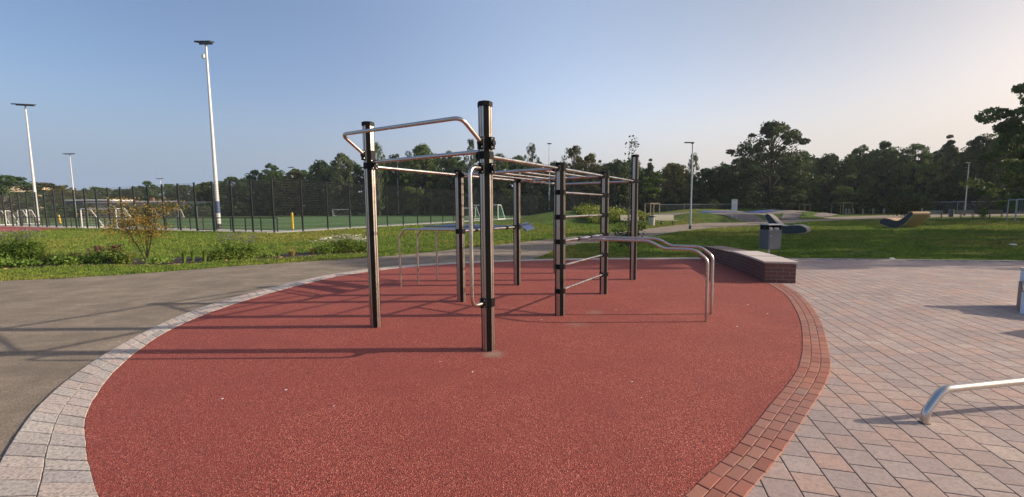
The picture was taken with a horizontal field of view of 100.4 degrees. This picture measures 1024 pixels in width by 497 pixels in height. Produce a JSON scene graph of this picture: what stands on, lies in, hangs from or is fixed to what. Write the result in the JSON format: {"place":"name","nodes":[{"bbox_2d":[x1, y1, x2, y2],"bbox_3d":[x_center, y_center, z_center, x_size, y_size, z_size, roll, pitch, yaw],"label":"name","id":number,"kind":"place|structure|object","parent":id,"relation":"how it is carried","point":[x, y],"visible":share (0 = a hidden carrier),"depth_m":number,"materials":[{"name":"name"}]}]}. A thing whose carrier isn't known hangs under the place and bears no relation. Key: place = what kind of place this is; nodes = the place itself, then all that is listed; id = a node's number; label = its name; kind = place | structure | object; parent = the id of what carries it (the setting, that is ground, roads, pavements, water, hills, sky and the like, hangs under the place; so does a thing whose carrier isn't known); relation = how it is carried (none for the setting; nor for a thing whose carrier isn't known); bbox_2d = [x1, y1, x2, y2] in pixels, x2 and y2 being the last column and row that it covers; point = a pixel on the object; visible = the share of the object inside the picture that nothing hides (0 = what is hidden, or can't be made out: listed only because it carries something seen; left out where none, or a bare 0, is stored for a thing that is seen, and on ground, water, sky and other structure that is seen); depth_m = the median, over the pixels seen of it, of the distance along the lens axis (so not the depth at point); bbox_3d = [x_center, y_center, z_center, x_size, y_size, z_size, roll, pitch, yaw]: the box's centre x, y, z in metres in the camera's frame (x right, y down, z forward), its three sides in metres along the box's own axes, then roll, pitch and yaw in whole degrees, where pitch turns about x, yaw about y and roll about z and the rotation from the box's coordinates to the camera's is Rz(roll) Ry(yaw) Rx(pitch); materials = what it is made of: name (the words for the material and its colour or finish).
{"place":"outdoors","nodes":[
{"label":"outdoors","id":0,"kind":"place"},
{"bbox_2d":[3,186,49,217],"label":"house","id":1,"kind":"structure","parent":0,"point":[17,191],"depth_m":160.14,"materials":[{"name":"brick"}]},
{"bbox_2d":[0,226,61,231],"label":"running track","id":2,"kind":"structure","parent":0,"point":[6,228],"depth_m":45.79,"materials":[{"name":"rubber"}]},
{"bbox_2d":[0,257,701,496],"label":"pale stone kerb","id":3,"kind":"structure","parent":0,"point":[66,406],"depth_m":3.23,"materials":[{"name":"grey stone"}]},
{"bbox_2d":[84,259,801,496],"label":"rubber surface","id":4,"kind":"object","parent":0,"point":[549,404],"visible":0.93,"depth_m":3.90,"materials":[{"name":"red rubber"}]},
{"bbox_2d":[342,100,713,351],"bbox_3d":[0.336,-0.477,7.644,5.464,2.830,6.303,0,5,0],"label":"calisthenics station","id":5,"kind":"object","parent":4,"relation":"on","point":[485,157],"visible":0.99,"depth_m":6.32,"materials":[{"name":"metal"}]},
{"bbox_2d":[684,283,830,496],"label":"brick kerb","id":6,"kind":"structure","parent":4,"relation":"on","point":[723,477],"depth_m":3.23,"materials":[{"name":"red brick"}]},
{"bbox_2d":[736,290,833,486],"bbox_3d":[3.117,1.149,5.068,1.138,0.001,9.694,3,7,37],"label":"brick joint","id":7,"kind":"object","parent":6,"relation":"on","point":[801,424],"visible":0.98,"depth_m":3.22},
{"bbox_2d":[0,213,1023,495],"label":"path","id":8,"kind":"structure","parent":0,"point":[54,333],"depth_m":7.76,"materials":[{"name":"stone"}]},
{"bbox_2d":[684,142,693,228],"bbox_3d":[13.311,-4.727,32.258,0.732,6.520,0.199,-1,5,-8],"label":"park lamp","id":9,"kind":"object","parent":8,"relation":"on","point":[690,225],"visible":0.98,"depth_m":32.29,"materials":[{"name":"metal"}]},
{"bbox_2d":[0,208,1023,280],"bbox_3d":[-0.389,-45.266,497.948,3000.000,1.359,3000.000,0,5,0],"label":"lawn ground","id":10,"kind":"structure","parent":0,"point":[544,218],"depth_m":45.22,"materials":[{"name":"green plant"}]},
{"bbox_2d":[0,174,67,217],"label":"woodland tree","id":11,"kind":"object","parent":10,"relation":"on","point":[8,183],"visible":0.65,"depth_m":124.36,"materials":[{"name":"green plant"}]},
{"bbox_2d":[5,182,80,216],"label":"woodland tree","id":12,"kind":"object","parent":10,"relation":"on","point":[54,188],"visible":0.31,"depth_m":147.44,"materials":[{"name":"green plant"}]},
{"bbox_2d":[48,185,87,200],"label":"woodland tree","id":13,"kind":"object","parent":10,"relation":"on","point":[70,188],"visible":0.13,"depth_m":157.01,"materials":[{"name":"green plant"}]},
{"bbox_2d":[65,199,132,216],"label":"flat building","id":14,"kind":"structure","parent":10,"relation":"on","point":[90,200],"depth_m":144.36,"materials":[{"name":"white paint"}]},
{"bbox_2d":[87,187,127,198],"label":"woodland tree","id":15,"kind":"object","parent":10,"relation":"on","point":[98,191],"visible":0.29,"depth_m":161.79,"materials":[{"name":"green plant"}]},
{"bbox_2d":[110,189,141,200],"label":"woodland tree","id":16,"kind":"object","parent":10,"relation":"on","point":[125,191],"visible":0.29,"depth_m":165.78,"materials":[{"name":"green plant"}]},
{"bbox_2d":[83,198,176,214],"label":"long hall","id":17,"kind":"structure","parent":10,"relation":"on","point":[111,205],"depth_m":143.29,"materials":[{"name":"brick"}]},
{"bbox_2d":[131,181,160,200],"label":"woodland tree","id":18,"kind":"object","parent":10,"relation":"on","point":[148,183],"visible":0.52,"depth_m":162.06,"materials":[{"name":"green plant"}]},
{"bbox_2d":[156,184,179,200],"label":"woodland tree","id":19,"kind":"object","parent":10,"relation":"on","point":[166,188],"visible":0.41,"depth_m":157.16,"materials":[{"name":"green plant"}]},
{"bbox_2d":[0,250,366,268],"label":"planting bed","id":20,"kind":"object","parent":10,"relation":"on","point":[178,260],"visible":0.29,"depth_m":14.46,"materials":[{"name":"soil"}]},
{"bbox_2d":[0,257,22,267],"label":"bed plant","id":21,"kind":"object","parent":20,"relation":"on","point":[3,262],"visible":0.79,"depth_m":13.10,"materials":[{"name":"green plant"}]},
{"bbox_2d":[0,232,23,258],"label":"bed plant","id":22,"kind":"object","parent":20,"relation":"on","point":[4,249],"visible":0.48,"depth_m":13.61,"materials":[{"name":"green plant"}]},
{"bbox_2d":[0,228,41,260],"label":"bed plant","id":23,"kind":"object","parent":20,"relation":"on","point":[12,242],"visible":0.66,"depth_m":13.67,"materials":[{"name":"green plant"}]},
{"bbox_2d":[5,258,50,266],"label":"bed plant","id":24,"kind":"object","parent":20,"relation":"on","point":[23,263],"visible":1,"depth_m":13.14,"materials":[{"name":"green plant"}]},
{"bbox_2d":[9,229,55,261],"bbox_3d":[-15.557,-0.058,13.843,1.075,1.182,1.000,4,7,38],"label":"bed plant","id":25,"kind":"object","parent":20,"relation":"on","point":[36,246],"visible":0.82,"depth_m":13.82,"materials":[{"name":"green plant"}]},
{"bbox_2d":[50,255,87,265],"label":"bed plant","id":26,"kind":"object","parent":20,"relation":"on","point":[66,260],"visible":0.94,"depth_m":13.36,"materials":[{"name":"green plant"}]},
{"bbox_2d":[71,255,93,263],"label":"bed plant","id":27,"kind":"object","parent":20,"relation":"on","point":[83,259],"visible":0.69,"depth_m":13.76,"materials":[{"name":"green plant"}]},
{"bbox_2d":[85,245,109,263],"bbox_3d":[-13.283,0.215,13.746,0.831,0.629,0.619,-3,6,-22],"label":"bed plant","id":28,"kind":"object","parent":20,"relation":"on","point":[98,257],"visible":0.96,"depth_m":13.70,"materials":[{"name":"green plant"}]},
{"bbox_2d":[100,244,127,263],"bbox_3d":[-12.913,0.176,13.892,0.776,0.659,0.588,0,5,0],"label":"bed plant","id":29,"kind":"object","parent":20,"relation":"on","point":[116,247],"visible":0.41,"depth_m":13.82,"materials":[{"name":"green plant"}]},
{"bbox_2d":[109,252,136,263],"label":"bed plant","id":30,"kind":"object","parent":20,"relation":"on","point":[121,257],"visible":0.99,"depth_m":13.64,"materials":[{"name":"green plant"}]},
{"bbox_2d":[76,195,187,260],"bbox_3d":[-12.252,-0.607,13.919,2.682,2.212,2.534,0,5,0],"label":"autumn tree","id":31,"kind":"object","parent":20,"relation":"on","point":[137,220],"visible":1,"depth_m":13.99,"materials":[{"name":"brown plant"}]},
{"bbox_2d":[140,256,175,263],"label":"bed plant","id":32,"kind":"object","parent":20,"relation":"on","point":[160,260],"visible":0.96,"depth_m":13.81,"materials":[{"name":"green plant"}]},
{"bbox_2d":[199,249,231,260],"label":"bed plant","id":33,"kind":"object","parent":20,"relation":"on","point":[215,255],"visible":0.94,"depth_m":14.28,"materials":[{"name":"green plant"}]},
{"bbox_2d":[207,233,251,260],"bbox_3d":[-9.681,-0.066,14.594,1.469,0.972,1.248,-2,6,-16],"label":"bed plant","id":34,"kind":"object","parent":20,"relation":"on","point":[232,246],"visible":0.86,"depth_m":14.52,"materials":[{"name":"green plant"}]},
{"bbox_2d":[225,248,257,258],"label":"bed plant","id":35,"kind":"object","parent":20,"relation":"on","point":[243,254],"visible":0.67,"depth_m":14.64,"materials":[{"name":"green plant"}]},
{"bbox_2d":[233,235,265,258],"bbox_3d":[-9.123,-0.050,14.887,1.210,0.858,1.031,1,6,17],"label":"bed plant","id":36,"kind":"object","parent":20,"relation":"on","point":[248,247],"visible":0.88,"depth_m":14.86,"materials":[{"name":"green plant"}]},
{"bbox_2d":[309,237,338,253],"bbox_3d":[-7.186,-0.114,16.327,1.298,0.683,1.089,0,5,0],"label":"bed plant","id":37,"kind":"object","parent":20,"relation":"on","point":[325,247],"visible":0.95,"depth_m":16.31,"materials":[{"name":"green plant"}]},
{"bbox_2d":[329,234,354,252],"bbox_3d":[-6.676,-0.201,16.778,1.455,0.792,1.127,0,5,0],"label":"bed plant","id":38,"kind":"object","parent":20,"relation":"on","point":[341,246],"visible":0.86,"depth_m":16.60,"materials":[{"name":"green plant"}]},
{"bbox_2d":[343,234,366,252],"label":"bed plant","id":39,"kind":"object","parent":20,"relation":"on","point":[351,248],"visible":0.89,"depth_m":16.78,"materials":[{"name":"green plant"}]},
{"bbox_2d":[164,185,203,200],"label":"woodland tree","id":40,"kind":"object","parent":10,"relation":"on","point":[183,191],"visible":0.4,"depth_m":154.80,"materials":[{"name":"green plant"}]},
{"bbox_2d":[166,201,214,216],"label":"shed","id":41,"kind":"structure","parent":10,"relation":"on","point":[200,202],"depth_m":144.62,"materials":[{"name":"white paint"}]},
{"bbox_2d":[187,182,225,200],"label":"woodland tree","id":42,"kind":"object","parent":10,"relation":"on","point":[204,193],"visible":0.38,"depth_m":149.12,"materials":[{"name":"green plant"}]},
{"bbox_2d":[210,176,255,215],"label":"woodland tree","id":43,"kind":"object","parent":10,"relation":"on","point":[232,178],"visible":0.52,"depth_m":144.87,"materials":[{"name":"green plant"}]},
{"bbox_2d":[240,169,271,215],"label":"woodland tree","id":44,"kind":"object","parent":10,"relation":"on","point":[254,172],"visible":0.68,"depth_m":143.90,"materials":[{"name":"green plant"}]},
{"bbox_2d":[0,218,512,232],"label":"fence strip","id":45,"kind":"object","parent":10,"relation":"on","point":[250,231],"visible":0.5,"depth_m":40.80,"materials":[{"name":"metal"}]},
{"bbox_2d":[15,217,277,230],"bbox_3d":[-41.907,-2.728,44.937,52.108,1.140,0.108,2,6,26],"label":"barrier rail","id":46,"kind":"object","parent":45,"relation":"on","point":[160,224],"visible":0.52,"depth_m":39.69,"materials":[{"name":"metal"}]},
{"bbox_2d":[194,40,221,228],"bbox_3d":[-27.576,-10.262,39.153,1.430,16.967,0.737,0,5,0],"label":"floodlight mast","id":47,"kind":"object","parent":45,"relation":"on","point":[205,56],"visible":0.9,"depth_m":39.18,"materials":[{"name":"metal"}]},
{"bbox_2d":[0,178,537,231],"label":"ball stop fence","id":48,"kind":"object","parent":45,"relation":"on","point":[179,212],"visible":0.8,"depth_m":41.63,"materials":[{"name":"metal"}]},
{"bbox_2d":[11,214,530,230],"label":"pitch turf","id":49,"kind":"structure","parent":10,"relation":"on","point":[320,221],"depth_m":64.04,"materials":[{"name":"green plant"}]},
{"bbox_2d":[11,103,40,223],"bbox_3d":[-69.624,-12.128,61.707,2.479,17.231,0.744,-2,6,-17],"label":"floodlight mast","id":50,"kind":"object","parent":49,"relation":"on","point":[31,161],"visible":0.88,"depth_m":61.64,"materials":[{"name":"metal"}]},
{"bbox_2d":[80,208,128,227],"bbox_3d":[-43.457,-3.306,46.063,5.119,2.110,2.100,1,5,14],"label":"football goal","id":51,"kind":"object","parent":49,"relation":"on","point":[96,216],"visible":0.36,"depth_m":45.76,"materials":[{"name":"white paint"}]},
{"bbox_2d":[256,163,293,214],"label":"woodland tree","id":52,"kind":"object","parent":10,"relation":"on","point":[271,172],"visible":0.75,"depth_m":143.34,"materials":[{"name":"green plant"}]},
{"bbox_2d":[274,170,313,214],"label":"woodland tree","id":53,"kind":"object","parent":10,"relation":"on","point":[289,174],"visible":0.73,"depth_m":144.90,"materials":[{"name":"green plant"}]},
{"bbox_2d":[300,159,336,215],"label":"woodland tree","id":54,"kind":"object","parent":10,"relation":"on","point":[321,165],"visible":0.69,"depth_m":142.33,"materials":[{"name":"green plant"}]},
{"bbox_2d":[320,152,364,215],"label":"woodland tree","id":55,"kind":"object","parent":10,"relation":"on","point":[334,171],"visible":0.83,"depth_m":137.13,"materials":[{"name":"green plant"}]},
{"bbox_2d":[375,142,388,213],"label":"woodland tree","id":56,"kind":"object","parent":10,"relation":"on","point":[378,152],"visible":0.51,"depth_m":118.64,"materials":[{"name":"green plant"}]},
{"bbox_2d":[380,154,416,213],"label":"woodland tree","id":57,"kind":"object","parent":10,"relation":"on","point":[395,176],"visible":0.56,"depth_m":128.78,"materials":[{"name":"green plant"}]},
{"bbox_2d":[399,143,452,214],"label":"woodland tree","id":58,"kind":"object","parent":10,"relation":"on","point":[419,149],"visible":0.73,"depth_m":125.18,"materials":[{"name":"green plant"}]},
{"bbox_2d":[436,150,460,213],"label":"woodland tree","id":59,"kind":"object","parent":10,"relation":"on","point":[452,162],"visible":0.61,"depth_m":125.08,"materials":[{"name":"green plant"}]},
{"bbox_2d":[461,138,478,206],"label":"woodland tree","id":60,"kind":"object","parent":10,"relation":"on","point":[473,157],"visible":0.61,"depth_m":109.75,"materials":[{"name":"green plant"}]},
{"bbox_2d":[493,153,512,214],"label":"woodland tree","id":61,"kind":"object","parent":10,"relation":"on","point":[503,187],"visible":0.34,"depth_m":110.01,"materials":[{"name":"green plant"}]},
{"bbox_2d":[0,144,1023,217],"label":"woodland","id":62,"kind":"object","parent":10,"relation":"on","point":[701,200],"visible":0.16,"depth_m":111.04,"materials":[{"name":"green plant"}]},
{"bbox_2d":[523,143,545,214],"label":"woodland tree","id":63,"kind":"object","parent":10,"relation":"on","point":[531,149],"visible":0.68,"depth_m":106.31,"materials":[{"name":"green plant"}]},
{"bbox_2d":[554,145,595,210],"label":"woodland tree","id":64,"kind":"object","parent":10,"relation":"on","point":[575,151],"visible":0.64,"depth_m":101.95,"materials":[{"name":"green plant"}]},
{"bbox_2d":[566,152,606,204],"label":"woodland tree","id":65,"kind":"object","parent":10,"relation":"on","point":[590,157],"visible":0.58,"depth_m":102.35,"materials":[{"name":"green plant"}]},
{"bbox_2d":[538,196,663,213],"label":"fence","id":66,"kind":"object","parent":10,"relation":"on","point":[542,209],"visible":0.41,"depth_m":88.52,"materials":[{"name":"metal"}]},
{"bbox_2d":[571,205,652,223],"bbox_3d":[11.491,-4.268,50.966,7.527,2.260,15.881,0,5,0],"label":"ground cover","id":67,"kind":"object","parent":10,"relation":"on","point":[614,214],"visible":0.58,"depth_m":47.44,"materials":[{"name":"green plant"}]},
{"bbox_2d":[600,159,638,208],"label":"woodland tree","id":68,"kind":"object","parent":10,"relation":"on","point":[614,165],"visible":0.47,"depth_m":101.91,"materials":[{"name":"green plant"}]},
{"bbox_2d":[610,135,649,248],"bbox_3d":[4.479,-2.133,16.413,1.450,4.501,1.396,0,5,0],"label":"young birch","id":69,"kind":"object","parent":10,"relation":"on","point":[627,234],"visible":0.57,"depth_m":16.41,"materials":[{"name":"green plant"}]},
{"bbox_2d":[639,158,660,212],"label":"woodland tree","id":70,"kind":"object","parent":10,"relation":"on","point":[649,169],"visible":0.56,"depth_m":100.68,"materials":[{"name":"green plant"}]},
{"bbox_2d":[642,172,665,215],"bbox_3d":[14.078,-4.999,42.415,2.489,5.231,2.150,3,6,33],"label":"staked tree","id":71,"kind":"object","parent":10,"relation":"on","point":[651,179],"visible":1,"depth_m":42.42,"materials":[{"name":"green plant"}]},
{"bbox_2d":[655,215,677,225],"bbox_3d":[14.061,-2.567,38.884,2.000,0.980,0.682,-2,6,-18],"label":"park bench","id":72,"kind":"object","parent":10,"relation":"on","point":[666,217],"visible":1,"depth_m":39.01,"materials":[{"name":"wood"}]},
{"bbox_2d":[648,163,698,211],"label":"woodland tree","id":73,"kind":"object","parent":10,"relation":"on","point":[678,172],"visible":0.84,"depth_m":97.41,"materials":[{"name":"green plant"}]},
{"bbox_2d":[685,153,704,197],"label":"woodland tree","id":74,"kind":"object","parent":10,"relation":"on","point":[695,158],"visible":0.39,"depth_m":106.09,"materials":[{"name":"green plant"}]},
{"bbox_2d":[689,166,738,206],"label":"woodland tree","id":75,"kind":"object","parent":10,"relation":"on","point":[718,179],"visible":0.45,"depth_m":101.20,"materials":[{"name":"green plant"}]},
{"bbox_2d":[731,199,737,218],"bbox_3d":[25.440,-4.366,48.846,0.620,2.525,0.079,0,5,6],"label":"info sign","id":76,"kind":"object","parent":10,"relation":"on","point":[734,205],"visible":0.91,"depth_m":48.77,"materials":[{"name":"metal"}]},
{"bbox_2d":[721,157,760,207],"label":"woodland tree","id":77,"kind":"object","parent":10,"relation":"on","point":[732,190],"visible":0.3,"depth_m":98.08,"materials":[{"name":"green plant"}]},
{"bbox_2d":[759,224,782,253],"bbox_3d":[8.195,-0.227,13.538,0.500,1.108,0.420,-1,5,-8],"label":"litter bin","id":78,"kind":"object","parent":10,"relation":"on","point":[769,240],"visible":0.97,"depth_m":13.37,"materials":[{"name":"metal"}]},
{"bbox_2d":[769,231,779,248],"bbox_3d":[8.210,-0.256,13.349,0.360,0.550,0.012,-1,5,-8],"label":"bin door","id":79,"kind":"structure","parent":78,"relation":"in","point":[774,240],"depth_m":13.34,"materials":[{"name":"metal"}]},
{"bbox_2d":[726,120,836,208],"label":"woodland tree","id":80,"kind":"object","parent":10,"relation":"on","point":[769,130],"visible":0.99,"depth_m":88.28,"materials":[{"name":"green plant"}]},
{"bbox_2d":[765,214,810,233],"bbox_3d":[16.664,-1.484,25.808,0.980,1.233,2.246,-6,7,-44],"label":"rocking lounger","id":81,"kind":"object","parent":10,"relation":"on","point":[786,229],"visible":0.75,"depth_m":25.42,"materials":[{"name":"concrete"}]},
{"bbox_2d":[778,150,820,210],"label":"woodland tree","id":82,"kind":"object","parent":10,"relation":"on","point":[812,171],"visible":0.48,"depth_m":93.70,"materials":[{"name":"green plant"}]},
{"bbox_2d":[778,213,838,218],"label":"pump track branch","id":83,"kind":"object","parent":10,"relation":"on","point":[791,215],"visible":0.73,"depth_m":57.08,"materials":[{"name":"concrete"}]},
{"bbox_2d":[807,153,853,210],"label":"woodland tree","id":84,"kind":"object","parent":10,"relation":"on","point":[832,161],"visible":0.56,"depth_m":95.75,"materials":[{"name":"green plant"}]},
{"bbox_2d":[654,201,1022,212],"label":"chain link fence","id":85,"kind":"object","parent":10,"relation":"on","point":[800,203],"visible":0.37,"depth_m":91.94,"materials":[{"name":"metal"}]},
{"bbox_2d":[830,173,857,212],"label":"staked tree","id":86,"kind":"object","parent":10,"relation":"on","point":[840,191],"visible":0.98,"depth_m":83.29,"materials":[{"name":"green plant"}]},
{"bbox_2d":[834,144,878,212],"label":"woodland tree","id":87,"kind":"object","parent":10,"relation":"on","point":[858,168],"visible":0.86,"depth_m":91.72,"materials":[{"name":"green plant"}]},
{"bbox_2d":[857,141,908,213],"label":"woodland tree","id":88,"kind":"object","parent":10,"relation":"on","point":[887,153],"visible":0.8,"depth_m":89.87,"materials":[{"name":"green plant"}]},
{"bbox_2d":[876,196,932,217],"bbox_3d":[45.501,-4.745,49.963,3.655,2.802,4.540,0,5,0],"label":"yellow tree","id":89,"kind":"object","parent":10,"relation":"on","point":[905,206],"visible":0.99,"depth_m":49.15,"materials":[{"name":"green plant"}]},
{"bbox_2d":[879,211,930,227],"bbox_3d":[28.980,-2.126,31.599,1.322,1.232,2.606,-1,5,-4],"label":"rocking lounger","id":90,"kind":"object","parent":10,"relation":"on","point":[912,219],"visible":0.94,"depth_m":30.87,"materials":[{"name":"wood"}]},
{"bbox_2d":[787,258,1023,260],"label":"plaza edging","id":91,"kind":"object","parent":10,"relation":"on","point":[906,259],"visible":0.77,"depth_m":12.92,"materials":[{"name":"concrete"}]},
{"bbox_2d":[884,143,948,210],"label":"woodland tree","id":92,"kind":"object","parent":10,"relation":"on","point":[912,167],"visible":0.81,"depth_m":87.45,"materials":[{"name":"green plant"}]},
{"bbox_2d":[929,134,967,211],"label":"woodland tree","id":93,"kind":"object","parent":10,"relation":"on","point":[949,148],"visible":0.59,"depth_m":88.57,"materials":[{"name":"green plant"}]},
{"bbox_2d":[955,210,974,217],"bbox_3d":[59.546,-4.539,55.910,2.100,0.980,0.681,0,5,10],"label":"park bench","id":94,"kind":"object","parent":10,"relation":"on","point":[961,212],"visible":1,"depth_m":56.10,"materials":[{"name":"wood"}]},
{"bbox_2d":[941,133,1016,211],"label":"woodland tree","id":95,"kind":"object","parent":10,"relation":"on","point":[978,148],"visible":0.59,"depth_m":82.95,"materials":[{"name":"green plant"}]},
{"bbox_2d":[959,82,1023,210],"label":"tree","id":96,"kind":"object","parent":10,"relation":"on","point":[1008,130],"visible":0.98,"depth_m":51.71,"materials":[{"name":"green plant"}]},
{"bbox_2d":[968,143,1023,213],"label":"woodland tree","id":97,"kind":"object","parent":10,"relation":"on","point":[989,198],"visible":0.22,"depth_m":79.58,"materials":[{"name":"green plant"}]},
{"bbox_2d":[1006,199,1023,220],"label":"steel frame goal","id":98,"kind":"object","parent":10,"relation":"on","point":[1016,207],"visible":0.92,"depth_m":41.88,"materials":[{"name":"metal"}]},
{"bbox_2d":[0,0,1023,208],"label":"sky","id":99,"kind":"structure","parent":0,"point":[120,86],"materials":[{"name":"blue"}]},
{"bbox_2d":[654,210,811,220],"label":"pump track","id":100,"kind":"structure","parent":0,"point":[784,211],"depth_m":68.06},
{"bbox_2d":[701,210,780,212],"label":"blue track","id":101,"kind":"structure","parent":100,"relation":"on","point":[760,211],"depth_m":71.21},
{"bbox_2d":[683,259,1023,496],"bbox_3d":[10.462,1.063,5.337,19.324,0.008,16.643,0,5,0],"label":"plaza paving","id":102,"kind":"structure","parent":0,"point":[960,321],"depth_m":3.93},
{"bbox_2d":[702,246,798,282],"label":"seat wall","id":103,"kind":"structure","parent":102,"relation":"on","point":[766,267],"depth_m":9.97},
{"bbox_2d":[918,377,1023,424],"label":"push up bar","id":104,"kind":"object","parent":102,"relation":"on","point":[934,400],"visible":1,"depth_m":3.23,"materials":[{"name":"silver metal"}]},
{"bbox_2d":[1016,267,1023,313],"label":"lounge seat","id":105,"kind":"object","parent":102,"relation":"on","point":[1020,301],"visible":1,"depth_m":6.64,"materials":[{"name":"metal"}]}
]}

